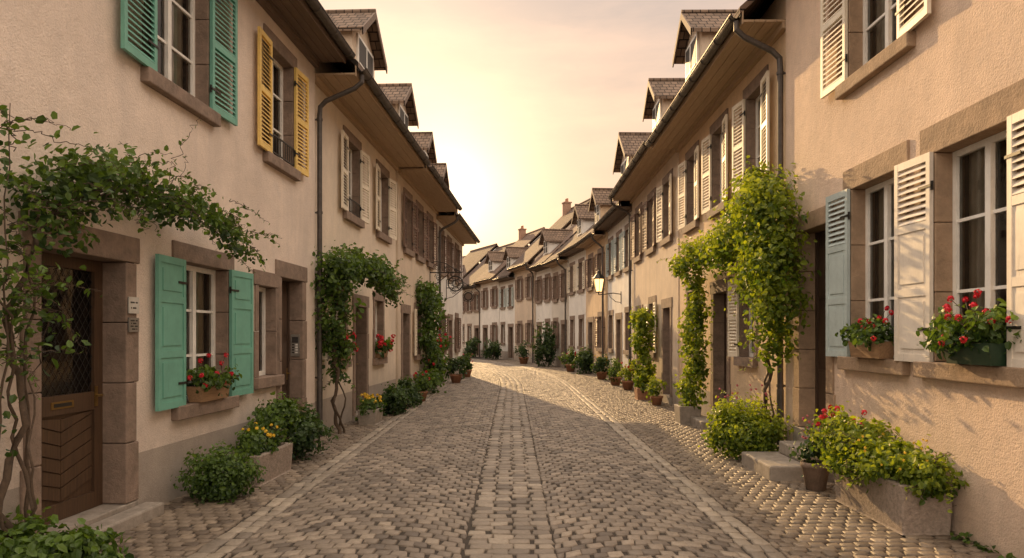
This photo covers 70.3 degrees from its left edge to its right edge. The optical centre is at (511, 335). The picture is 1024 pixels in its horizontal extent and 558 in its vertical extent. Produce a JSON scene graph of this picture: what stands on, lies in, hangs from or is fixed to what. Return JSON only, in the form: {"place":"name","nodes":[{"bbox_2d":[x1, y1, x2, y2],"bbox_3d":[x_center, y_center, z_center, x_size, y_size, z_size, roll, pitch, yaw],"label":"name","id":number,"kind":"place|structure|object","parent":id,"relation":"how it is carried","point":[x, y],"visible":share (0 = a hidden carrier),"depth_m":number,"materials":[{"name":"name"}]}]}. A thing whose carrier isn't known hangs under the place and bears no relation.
{"place":"outdoors","nodes":[
{"label":"outdoors","id":0,"kind":"place"},
{"bbox_2d":[98,382,442,557],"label":"pavement","id":1,"kind":"structure","parent":0,"point":[185,515],"depth_m":6.87,"materials":[{"name":"stone"}]},
{"bbox_2d":[0,498,133,557],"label":"bush","id":2,"kind":"object","parent":1,"relation":"on","point":[85,541],"visible":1,"depth_m":4.84,"materials":[{"name":"green plant"}]},
{"bbox_2d":[76,502,163,535],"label":"entrance steps","id":3,"kind":"structure","parent":1,"relation":"on","point":[130,518],"depth_m":6.39,"materials":[{"name":"stone"}]},
{"bbox_2d":[170,440,266,505],"bbox_3d":[-3.021,1.403,7.590,0.883,0.640,0.861,0,0,0],"label":"bush","id":4,"kind":"object","parent":1,"relation":"on","point":[224,478],"visible":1,"depth_m":7.36,"materials":[{"name":"green plant"}]},
{"bbox_2d":[235,442,292,486],"bbox_3d":[-2.950,1.508,8.620,0.358,0.340,1.048,0,0,3],"label":"stone trough","id":5,"kind":"object","parent":1,"relation":"on","point":[276,464],"visible":0.49,"depth_m":8.54,"materials":[{"name":"stone"}]},
{"bbox_2d":[231,417,293,460],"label":"flowering plant","id":6,"kind":"object","parent":5,"relation":"in","point":[255,437],"visible":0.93,"depth_m":8.40,"materials":[{"name":"green plant"}]},
{"bbox_2d":[247,391,302,441],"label":"bush","id":7,"kind":"object","parent":5,"relation":"in","point":[279,410],"visible":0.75,"depth_m":9.24,"materials":[{"name":"green plant"}]},
{"bbox_2d":[281,398,337,462],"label":"bush","id":8,"kind":"object","parent":1,"relation":"on","point":[305,434],"visible":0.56,"depth_m":9.83,"materials":[{"name":"green plant"}]},
{"bbox_2d":[358,407,382,424],"bbox_3d":[-2.720,1.538,14.000,0.358,0.280,0.618,0,0,3],"label":"stone trough","id":9,"kind":"object","parent":1,"relation":"on","point":[374,418],"visible":0.68,"depth_m":13.71,"materials":[{"name":"stone"}]},
{"bbox_2d":[356,393,386,415],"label":"flowering plant","id":10,"kind":"object","parent":9,"relation":"in","point":[371,401],"visible":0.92,"depth_m":13.82,"materials":[{"name":"green plant"}]},
{"bbox_2d":[376,382,414,415],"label":"bush","id":11,"kind":"object","parent":1,"relation":"on","point":[395,400],"visible":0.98,"depth_m":15.41,"materials":[{"name":"green plant"}]},
{"bbox_2d":[224,365,500,557],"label":"road","id":12,"kind":"structure","parent":0,"point":[479,388],"depth_m":7.74,"materials":[{"name":"stone"}]},
{"bbox_2d":[450,374,462,382],"bbox_3d":[-2.000,1.528,26.000,0.462,0.300,0.462,0,0,0],"label":"flower pot","id":13,"kind":"object","parent":12,"relation":"on","point":[455,378],"visible":0.98,"depth_m":25.85,"materials":[{"name":"ceramic"}]},
{"bbox_2d":[445,356,469,379],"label":"potted plant","id":14,"kind":"object","parent":13,"relation":"in","point":[456,363],"visible":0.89,"depth_m":25.88,"materials":[{"name":"green plant"}]},
{"bbox_2d":[319,0,746,263],"label":"sky","id":15,"kind":"structure","parent":0,"point":[525,104],"materials":[{"name":"beige"}]},
{"bbox_2d":[116,356,985,557],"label":"road bed","id":16,"kind":"object","parent":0,"point":[465,542],"visible":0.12,"depth_m":6.86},
{"bbox_2d":[187,379,450,557],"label":"gutter band","id":17,"kind":"object","parent":16,"relation":"on","point":[261,517],"visible":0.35,"depth_m":7.56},
{"bbox_2d":[420,391,427,400],"bbox_3d":[-2.350,1.553,18.700,0.378,0.250,0.378,0,0,0],"label":"flower pot","id":18,"kind":"object","parent":17,"relation":"on","point":[424,395],"visible":0.38,"depth_m":18.60,"materials":[{"name":"ceramic"}]},
{"bbox_2d":[411,370,435,391],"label":"potted plant","id":19,"kind":"object","parent":18,"relation":"in","point":[422,382],"visible":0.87,"depth_m":18.58,"materials":[{"name":"green plant"}]},
{"bbox_2d":[391,375,424,406],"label":"bush","id":20,"kind":"object","parent":16,"relation":"on","point":[418,396],"visible":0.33,"depth_m":17.18,"materials":[{"name":"green plant"}]},
{"bbox_2d":[462,336,480,356],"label":"bush","id":21,"kind":"object","parent":16,"relation":"on","point":[471,343],"visible":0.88,"depth_m":56.14,"materials":[{"name":"green plant"}]},
{"bbox_2d":[481,338,501,359],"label":"bush","id":22,"kind":"object","parent":16,"relation":"on","point":[494,349],"visible":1,"depth_m":50.84,"materials":[{"name":"green plant"}]},
{"bbox_2d":[464,362,556,557],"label":"road centre band","id":23,"kind":"object","parent":16,"relation":"on","point":[501,539],"visible":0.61,"depth_m":7.80,"materials":[{"name":"stone"}]},
{"bbox_2d":[475,359,785,557],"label":"gutter band","id":24,"kind":"object","parent":16,"relation":"on","point":[715,512],"visible":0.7,"depth_m":7.77,"materials":[{"name":"stone"}]},
{"bbox_2d":[325,379,1015,557],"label":"weeds","id":25,"kind":"object","parent":16,"relation":"on","point":[966,535],"visible":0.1,"depth_m":5.88,"materials":[{"name":"green plant"}]},
{"bbox_2d":[470,359,750,557],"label":"road","id":26,"kind":"structure","parent":0,"point":[565,409],"depth_m":7.80,"materials":[{"name":"stone"}]},
{"bbox_2d":[488,360,1005,557],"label":"pavement","id":27,"kind":"structure","parent":0,"point":[646,421],"depth_m":7.50,"materials":[{"name":"stone"}]},
{"bbox_2d":[530,322,556,366],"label":"bush","id":28,"kind":"object","parent":27,"relation":"on","point":[547,350],"visible":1,"depth_m":39.40,"materials":[{"name":"green plant"}]},
{"bbox_2d":[571,343,593,373],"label":"bush","id":29,"kind":"object","parent":27,"relation":"on","point":[584,360],"visible":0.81,"depth_m":32.03,"materials":[{"name":"green plant"}]},
{"bbox_2d":[596,371,607,379],"bbox_3d":[3.450,1.528,28.000,0.462,0.300,0.462,0,0,0],"label":"flower pot","id":30,"kind":"object","parent":27,"relation":"on","point":[600,375],"visible":0.91,"depth_m":27.84,"materials":[{"name":"ceramic"}]},
{"bbox_2d":[590,354,611,375],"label":"potted plant","id":31,"kind":"object","parent":30,"relation":"in","point":[601,363],"visible":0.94,"depth_m":27.79,"materials":[{"name":"green plant"}]},
{"bbox_2d":[621,380,633,389],"bbox_3d":[3.600,1.538,22.600,0.420,0.280,0.420,0,0,0],"label":"flower pot","id":32,"kind":"object","parent":27,"relation":"on","point":[627,385],"visible":0.91,"depth_m":22.46,"materials":[{"name":"ceramic"}]},
{"bbox_2d":[617,360,635,380],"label":"potted plant","id":33,"kind":"object","parent":32,"relation":"in","point":[627,373],"visible":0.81,"depth_m":22.43,"materials":[{"name":"green plant"}]},
{"bbox_2d":[634,387,649,399],"bbox_3d":[3.450,1.528,19.250,0.358,0.300,0.498,0,0,0],"label":"stone trough","id":34,"kind":"object","parent":27,"relation":"on","point":[639,395],"visible":0.61,"depth_m":19.02,"materials":[{"name":"stone"}]},
{"bbox_2d":[627,306,657,392],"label":"climbing vine","id":35,"kind":"object","parent":34,"relation":"in","point":[640,318],"visible":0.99,"depth_m":19.18,"materials":[{"name":"green plant"}]},
{"bbox_2d":[650,395,662,404],"bbox_3d":[3.500,1.568,17.600,0.315,0.220,0.315,0,0,0],"label":"flower pot","id":36,"kind":"object","parent":27,"relation":"on","point":[656,400],"visible":0.99,"depth_m":17.49,"materials":[{"name":"ceramic"}]},
{"bbox_2d":[646,374,667,401],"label":"potted plant","id":37,"kind":"object","parent":36,"relation":"in","point":[654,388],"visible":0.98,"depth_m":17.55,"materials":[{"name":"green plant"}]},
{"bbox_2d":[674,404,701,423],"bbox_3d":[3.380,1.508,14.000,0.418,0.340,0.498,0,0,0],"label":"stone trough","id":38,"kind":"object","parent":27,"relation":"on","point":[684,414],"visible":0.72,"depth_m":13.76,"materials":[{"name":"stone"}]},
{"bbox_2d":[672,266,715,409],"bbox_3d":[3.532,-0.036,14.016,0.818,3.023,1.140,0,0,0],"label":"climbing vine","id":39,"kind":"object","parent":38,"relation":"in","point":[694,373],"visible":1,"depth_m":13.81,"materials":[{"name":"green plant"}]},
{"bbox_2d":[690,415,717,429],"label":"entrance steps","id":40,"kind":"structure","parent":27,"relation":"on","point":[700,422],"depth_m":13.22,"materials":[{"name":"stone"}]},
{"bbox_2d":[698,384,794,459],"bbox_3d":[3.231,1.195,10.089,1.255,1.070,1.479,0,0,0],"label":"bush","id":41,"kind":"object","parent":27,"relation":"on","point":[730,435],"visible":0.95,"depth_m":9.92,"materials":[{"name":"green plant"}]},
{"bbox_2d":[742,441,834,481],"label":"entrance steps","id":42,"kind":"structure","parent":27,"relation":"on","point":[775,466],"depth_m":8.73,"materials":[{"name":"stone"}]},
{"bbox_2d":[800,459,828,490],"bbox_3d":[3.320,1.528,7.950,0.315,0.300,0.315,0,0,0],"label":"flower pot","id":43,"kind":"object","parent":27,"relation":"on","point":[816,479],"visible":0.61,"depth_m":7.85,"materials":[{"name":"brown ceramic"}]},
{"bbox_2d":[788,415,829,477],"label":"plant","id":44,"kind":"object","parent":43,"relation":"in","point":[807,454],"visible":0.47,"depth_m":7.95,"materials":[{"name":"green plant"}]},
{"bbox_2d":[834,471,951,535],"bbox_3d":[3.500,1.468,6.780,0.438,0.420,1.349,0,0,1],"label":"stone trough","id":45,"kind":"object","parent":27,"relation":"on","point":[889,505],"visible":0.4,"depth_m":6.21,"materials":[{"name":"stone"}]},
{"bbox_2d":[798,401,969,512],"bbox_3d":[3.413,1.046,6.797,0.959,0.784,2.169,0,0,0],"label":"bush","id":46,"kind":"object","parent":45,"relation":"in","point":[861,451],"visible":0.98,"depth_m":6.55,"materials":[{"name":"green plant"}]},
{"label":"ground","id":47,"kind":"structure","parent":0,"visible":0},
{"bbox_2d":[0,0,355,543],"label":"house","id":48,"kind":"structure","parent":47,"relation":"on","point":[122,423],"depth_m":7.16,"materials":[{"name":"paint"}]},
{"bbox_2d":[18,211,139,534],"bbox_3d":[-3.665,0.405,6.056,0.286,2.630,1.540,0,0,3],"label":"door","id":49,"kind":"structure","parent":48,"relation":"in","point":[85,455],"depth_m":6.45,"materials":[{"name":"brown wood"}]},
{"bbox_2d":[0,103,281,538],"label":"climbing vine","id":50,"kind":"object","parent":48,"relation":"attached to","point":[90,177],"visible":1,"depth_m":5.27,"materials":[{"name":"green plant"}]},
{"bbox_2d":[121,0,237,126],"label":"window","id":51,"kind":"structure","parent":48,"relation":"in","point":[198,98],"depth_m":8.14,"materials":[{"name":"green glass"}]},
{"bbox_2d":[155,240,253,420],"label":"window","id":52,"kind":"structure","parent":48,"relation":"in","point":[230,290],"depth_m":8.16,"materials":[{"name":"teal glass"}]},
{"bbox_2d":[186,383,229,401],"bbox_3d":[-3.393,0.632,8.148,0.180,0.170,0.700,0,0,3],"label":"flower box","id":53,"kind":"object","parent":48,"relation":"on","point":[209,395],"visible":0.6,"depth_m":7.90,"materials":[{"name":"brown wood"}]},
{"bbox_2d":[186,353,241,395],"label":"geranium plant","id":54,"kind":"object","parent":53,"relation":"in","point":[210,377],"visible":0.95,"depth_m":7.96,"materials":[{"name":"green plant"}]},
{"bbox_2d":[253,269,284,388],"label":"window","id":55,"kind":"structure","parent":48,"relation":"in","point":[266,301],"depth_m":10.20,"materials":[{"name":"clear glass"}]},
{"bbox_2d":[257,23,308,181],"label":"window","id":56,"kind":"structure","parent":48,"relation":"in","point":[275,53],"depth_m":10.81,"materials":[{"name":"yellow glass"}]},
{"bbox_2d":[259,259,307,411],"bbox_3d":[-3.421,0.320,10.905,0.286,2.800,1.320,0,0,3],"label":"door","id":57,"kind":"structure","parent":48,"relation":"in","point":[292,290],"depth_m":11.34,"materials":[{"name":"brown wood"}]},
{"bbox_2d":[291,334,299,355],"bbox_3d":[-3.374,0.150,11.324,0.140,0.340,0.029,0,0,3],"label":"intercom","id":58,"kind":"object","parent":48,"relation":"attached to","point":[295,344],"depth_m":11.31,"materials":[{"name":"metal"}]},
{"bbox_2d":[315,9,430,436],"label":"house","id":59,"kind":"structure","parent":47,"relation":"on","point":[367,146],"depth_m":14.86,"materials":[{"name":"paint"}]},
{"bbox_2d":[341,125,369,227],"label":"window","id":60,"kind":"structure","parent":59,"relation":"in","point":[352,185],"depth_m":14.88,"materials":[{"name":"beige glass"}]},
{"bbox_2d":[352,294,368,419],"bbox_3d":[-3.263,0.440,15.106,0.286,2.560,1.290,0,0,3],"label":"door","id":61,"kind":"structure","parent":59,"relation":"in","point":[360,360],"depth_m":15.53,"materials":[{"name":"brown wood"}]},
{"bbox_2d":[310,240,412,433],"bbox_3d":[-2.693,0.000,13.470,1.306,3.420,4.040,0,0,11],"label":"climbing vine","id":62,"kind":"object","parent":59,"relation":"attached to","point":[355,265],"visible":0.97,"depth_m":12.32,"materials":[{"name":"green plant"}]},
{"bbox_2d":[372,291,387,364],"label":"window","id":63,"kind":"structure","parent":59,"relation":"in","point":[378,301],"depth_m":17.05,"materials":[{"name":"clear glass"}]},
{"bbox_2d":[375,350,387,357],"bbox_3d":[-3.015,0.412,16.698,0.180,0.170,0.800,0,0,3],"label":"flower box","id":64,"kind":"object","parent":59,"relation":"on","point":[379,356],"visible":0.57,"depth_m":16.33,"materials":[{"name":"brown wood"}]},
{"bbox_2d":[374,334,395,357],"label":"geranium plant","id":65,"kind":"object","parent":64,"relation":"in","point":[381,343],"visible":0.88,"depth_m":16.50,"materials":[{"name":"red plant"}]},
{"bbox_2d":[376,159,396,243],"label":"window","id":66,"kind":"structure","parent":59,"relation":"in","point":[384,208],"depth_m":17.57,"materials":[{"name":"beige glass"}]},
{"bbox_2d":[378,83,462,386],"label":"house","id":67,"kind":"structure","parent":47,"relation":"on","point":[425,196],"depth_m":20.34,"materials":[{"name":"paint"}]},
{"bbox_2d":[401,303,410,383],"bbox_3d":[-2.988,0.440,19.606,0.286,2.560,1.290,0,0,3],"label":"door","id":68,"kind":"structure","parent":67,"relation":"in","point":[405,309],"depth_m":20.03,"materials":[{"name":"brown wood"}]},
{"bbox_2d":[403,187,416,257],"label":"window","id":69,"kind":"structure","parent":67,"relation":"in","point":[408,204],"depth_m":20.33,"materials":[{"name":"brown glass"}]},
{"bbox_2d":[414,303,424,359],"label":"window","id":70,"kind":"structure","parent":67,"relation":"in","point":[417,353],"depth_m":21.08,"materials":[{"name":"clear glass"}]},
{"bbox_2d":[416,200,428,263],"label":"window","id":71,"kind":"structure","parent":67,"relation":"in","point":[421,237],"depth_m":22.13,"materials":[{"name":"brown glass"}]},
{"bbox_2d":[427,211,436,269],"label":"window","id":72,"kind":"structure","parent":67,"relation":"in","point":[431,224],"depth_m":24.03,"materials":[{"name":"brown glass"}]},
{"bbox_2d":[414,276,454,393],"bbox_3d":[-2.450,0.005,22.116,1.242,3.478,3.764,0,0,0],"label":"climbing vine","id":73,"kind":"object","parent":67,"relation":"attached to","point":[429,306],"visible":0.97,"depth_m":21.69,"materials":[{"name":"green plant"}]},
{"bbox_2d":[430,261,463,291],"bbox_3d":[-2.106,-1.926,23.572,1.136,0.992,0.044,0,0,3],"label":"hanging sign","id":74,"kind":"object","parent":67,"relation":"attached to","point":[455,270],"visible":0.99,"depth_m":23.55,"materials":[{"name":"black metal"}]},
{"bbox_2d":[430,163,479,379],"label":"house","id":75,"kind":"structure","parent":47,"relation":"on","point":[455,233],"depth_m":28.07,"materials":[{"name":"paint"}]},
{"bbox_2d":[439,226,446,276],"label":"window","id":76,"kind":"structure","parent":75,"relation":"in","point":[443,237],"depth_m":26.63,"materials":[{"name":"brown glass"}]},
{"bbox_2d":[447,235,454,281],"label":"window","id":77,"kind":"structure","parent":75,"relation":"in","point":[450,246],"depth_m":28.73,"materials":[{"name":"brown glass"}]},
{"bbox_2d":[455,313,460,352],"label":"window","id":78,"kind":"structure","parent":75,"relation":"in","point":[457,320],"depth_m":30.90,"materials":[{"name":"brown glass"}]},
{"bbox_2d":[455,242,461,285],"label":"window","id":79,"kind":"structure","parent":75,"relation":"in","point":[457,252],"depth_m":31.02,"materials":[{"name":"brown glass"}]},
{"bbox_2d":[462,243,498,278],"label":"roof","id":80,"kind":"structure","parent":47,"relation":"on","point":[471,259],"depth_m":65.44,"materials":[{"name":"brown tile"}]},
{"bbox_2d":[462,242,514,356],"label":"house","id":81,"kind":"structure","parent":47,"relation":"on","point":[471,319],"depth_m":59.86,"materials":[{"name":"paint"}]},
{"bbox_2d":[473,226,544,358],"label":"house","id":82,"kind":"structure","parent":47,"relation":"on","point":[490,315],"depth_m":55.28,"materials":[{"name":"paint"}]},
{"bbox_2d":[492,237,539,359],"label":"house","id":83,"kind":"structure","parent":47,"relation":"on","point":[504,278],"depth_m":51.25,"materials":[{"name":"paint"}]},
{"bbox_2d":[508,324,513,359],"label":"door","id":84,"kind":"structure","parent":83,"relation":"in","point":[510,326],"depth_m":51.04,"materials":[{"name":"brown wood"}]},
{"bbox_2d":[506,198,589,362],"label":"house","id":85,"kind":"structure","parent":47,"relation":"on","point":[525,309],"depth_m":47.27,"materials":[{"name":"paint"}]},
{"bbox_2d":[526,225,576,364],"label":"house","id":86,"kind":"structure","parent":47,"relation":"on","point":[552,241],"depth_m":42.89,"materials":[{"name":"paint"}]},
{"bbox_2d":[543,273,550,302],"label":"window","id":87,"kind":"structure","parent":86,"relation":"in","point":[547,289],"depth_m":42.65,"materials":[{"name":"brown glass"}]},
{"bbox_2d":[541,233,576,367],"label":"house","id":88,"kind":"structure","parent":47,"relation":"on","point":[557,264],"depth_m":39.14,"materials":[{"name":"paint"}]},
{"bbox_2d":[557,204,594,370],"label":"house","id":89,"kind":"structure","parent":47,"relation":"on","point":[583,219],"depth_m":35.34,"materials":[{"name":"paint"}]},
{"bbox_2d":[567,261,574,295],"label":"window","id":90,"kind":"structure","parent":89,"relation":"in","point":[571,280],"depth_m":37.14,"materials":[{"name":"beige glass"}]},
{"bbox_2d":[575,257,584,293],"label":"window","id":91,"kind":"structure","parent":89,"relation":"in","point":[581,262],"depth_m":35.15,"materials":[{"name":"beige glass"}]},
{"bbox_2d":[572,188,620,376],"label":"house","id":92,"kind":"structure","parent":47,"relation":"on","point":[592,242],"depth_m":31.00,"materials":[{"name":"paint"}]},
{"bbox_2d":[585,253,593,291],"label":"window","id":93,"kind":"structure","parent":92,"relation":"in","point":[590,261],"depth_m":32.81,"materials":[{"name":"brown glass"}]},
{"bbox_2d":[587,316,593,373],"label":"door","id":94,"kind":"structure","parent":92,"relation":"in","point":[589,319],"depth_m":32.86,"materials":[{"name":"brown wood"}]},
{"bbox_2d":[595,311,603,351],"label":"window","id":95,"kind":"structure","parent":92,"relation":"in","point":[598,346],"depth_m":30.66,"materials":[{"name":"beige glass"}]},
{"bbox_2d":[592,132,651,380],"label":"house","id":96,"kind":"structure","parent":47,"relation":"on","point":[613,222],"depth_m":26.30,"materials":[{"name":"paint"}]},
{"bbox_2d":[593,268,620,302],"bbox_3d":[3.442,-1.815,26.285,1.021,1.330,0.460,0,0,-2],"label":"street lamp","id":97,"kind":"object","parent":96,"relation":"attached to","point":[598,278],"visible":1,"depth_m":26.18,"materials":[{"name":"glass"}]},
{"bbox_2d":[606,236,612,280],"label":"window","id":98,"kind":"structure","parent":96,"relation":"in","point":[609,260],"depth_m":28.88,"materials":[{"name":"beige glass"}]},
{"bbox_2d":[606,310,613,352],"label":"window","id":99,"kind":"structure","parent":96,"relation":"in","point":[610,349],"depth_m":28.92,"materials":[{"name":"brown glass"}]},
{"bbox_2d":[613,229,621,276],"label":"window","id":100,"kind":"structure","parent":96,"relation":"in","point":[617,271],"depth_m":27.11,"materials":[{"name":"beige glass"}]},
{"bbox_2d":[615,312,621,380],"bbox_3d":[4.055,0.440,26.759,0.286,2.560,1.340,0,0,-2],"label":"door","id":101,"kind":"structure","parent":96,"relation":"in","point":[618,316],"depth_m":27.21,"materials":[{"name":"brown wood"}]},
{"bbox_2d":[621,223,628,272],"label":"window","id":102,"kind":"structure","parent":96,"relation":"in","point":[625,269],"depth_m":25.36,"materials":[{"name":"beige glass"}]},
{"bbox_2d":[623,306,628,354],"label":"window","id":103,"kind":"structure","parent":96,"relation":"in","point":[626,309],"depth_m":25.39,"materials":[{"name":"brown glass"}]},
{"bbox_2d":[608,78,684,404],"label":"house","id":104,"kind":"structure","parent":47,"relation":"on","point":[646,185],"depth_m":19.45,"materials":[{"name":"paint"}]},
{"bbox_2d":[630,202,641,263],"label":"window","id":105,"kind":"structure","parent":104,"relation":"in","point":[637,251],"depth_m":23.03,"materials":[{"name":"beige glass"}]},
{"bbox_2d":[642,187,655,255],"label":"window","id":106,"kind":"structure","parent":104,"relation":"in","point":[650,225],"depth_m":20.82,"materials":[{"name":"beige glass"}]},
{"bbox_2d":[644,295,656,357],"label":"window","id":107,"kind":"structure","parent":104,"relation":"in","point":[651,304],"depth_m":20.00,"materials":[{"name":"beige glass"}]},
{"bbox_2d":[656,168,672,246],"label":"window","id":108,"kind":"structure","parent":104,"relation":"in","point":[666,214],"depth_m":18.63,"materials":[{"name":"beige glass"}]},
{"bbox_2d":[661,297,672,404],"bbox_3d":[4.020,0.390,18.299,0.286,2.660,1.290,0,0,1],"label":"door","id":109,"kind":"structure","parent":104,"relation":"in","point":[666,304],"depth_m":18.73,"materials":[{"name":"brown wood"}]},
{"bbox_2d":[645,0,785,451],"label":"house","id":110,"kind":"structure","parent":47,"relation":"on","point":[724,115],"depth_m":12.70,"materials":[{"name":"paint"}]},
{"bbox_2d":[678,140,698,233],"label":"window","id":111,"kind":"structure","parent":110,"relation":"in","point":[690,195],"depth_m":16.11,"materials":[{"name":"white glass"}]},
{"bbox_2d":[701,108,728,218],"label":"window","id":112,"kind":"structure","parent":110,"relation":"in","point":[717,174],"depth_m":14.01,"materials":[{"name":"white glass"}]},
{"bbox_2d":[710,277,730,414],"bbox_3d":[3.992,0.340,13.499,0.286,2.760,1.340,0,0,1],"label":"door","id":113,"kind":"structure","parent":110,"relation":"in","point":[720,360],"depth_m":13.95,"materials":[{"name":"brown wood"}]},
{"bbox_2d":[657,155,821,442],"bbox_3d":[3.382,-0.406,11.863,1.284,4.233,6.052,0,0,0],"label":"climbing vine","id":114,"kind":"object","parent":110,"relation":"attached to","point":[751,238],"visible":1,"depth_m":9.60,"materials":[{"name":"green plant"}]},
{"bbox_2d":[728,274,757,367],"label":"window","id":115,"kind":"structure","parent":110,"relation":"in","point":[741,357],"depth_m":12.25,"materials":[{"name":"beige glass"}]},
{"bbox_2d":[732,64,768,194],"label":"window","id":116,"kind":"structure","parent":110,"relation":"in","point":[754,105],"depth_m":11.91,"materials":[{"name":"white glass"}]},
{"bbox_2d":[786,0,1023,557],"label":"house","id":117,"kind":"structure","parent":47,"relation":"on","point":[905,136],"depth_m":6.71,"materials":[{"name":"paint"}]},
{"bbox_2d":[792,204,835,445],"bbox_3d":[3.908,0.075,9.149,0.286,3.290,1.320,0,0,1],"label":"door","id":118,"kind":"structure","parent":117,"relation":"in","point":[813,389],"depth_m":9.56,"materials":[{"name":"brown wood"}]},
{"bbox_2d":[826,140,909,375],"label":"window","id":119,"kind":"structure","parent":117,"relation":"in","point":[850,265],"depth_m":8.05,"materials":[{"name":"white glass"}]},
{"bbox_2d":[848,341,893,358],"bbox_3d":[3.695,0.142,7.481,0.180,0.170,0.660,0,0,1],"label":"flower box","id":120,"kind":"object","parent":117,"relation":"on","point":[885,350],"visible":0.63,"depth_m":7.25,"materials":[{"name":"brown wood"}]},
{"bbox_2d":[835,305,893,350],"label":"geranium plant","id":121,"kind":"object","parent":120,"relation":"in","point":[860,331],"visible":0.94,"depth_m":7.28,"materials":[{"name":"green plant"}]},
{"bbox_2d":[820,0,930,99],"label":"window","id":122,"kind":"structure","parent":117,"relation":"in","point":[858,66],"depth_m":8.05,"materials":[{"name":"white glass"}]},
{"bbox_2d":[894,78,1023,388],"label":"window","id":123,"kind":"structure","parent":117,"relation":"in","point":[929,254],"depth_m":6.35,"materials":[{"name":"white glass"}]},
{"bbox_2d":[944,343,1006,365],"bbox_3d":[3.667,0.142,5.741,0.180,0.170,0.620,0,0,1],"label":"flower box","id":124,"kind":"object","parent":117,"relation":"on","point":[995,356],"visible":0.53,"depth_m":5.57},
{"bbox_2d":[916,289,1020,359],"bbox_3d":[3.623,-0.077,5.768,0.648,0.556,1.207,0,0,0],"label":"geranium plant","id":125,"kind":"object","parent":124,"relation":"in","point":[985,324],"visible":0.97,"depth_m":5.68,"materials":[{"name":"green plant"}]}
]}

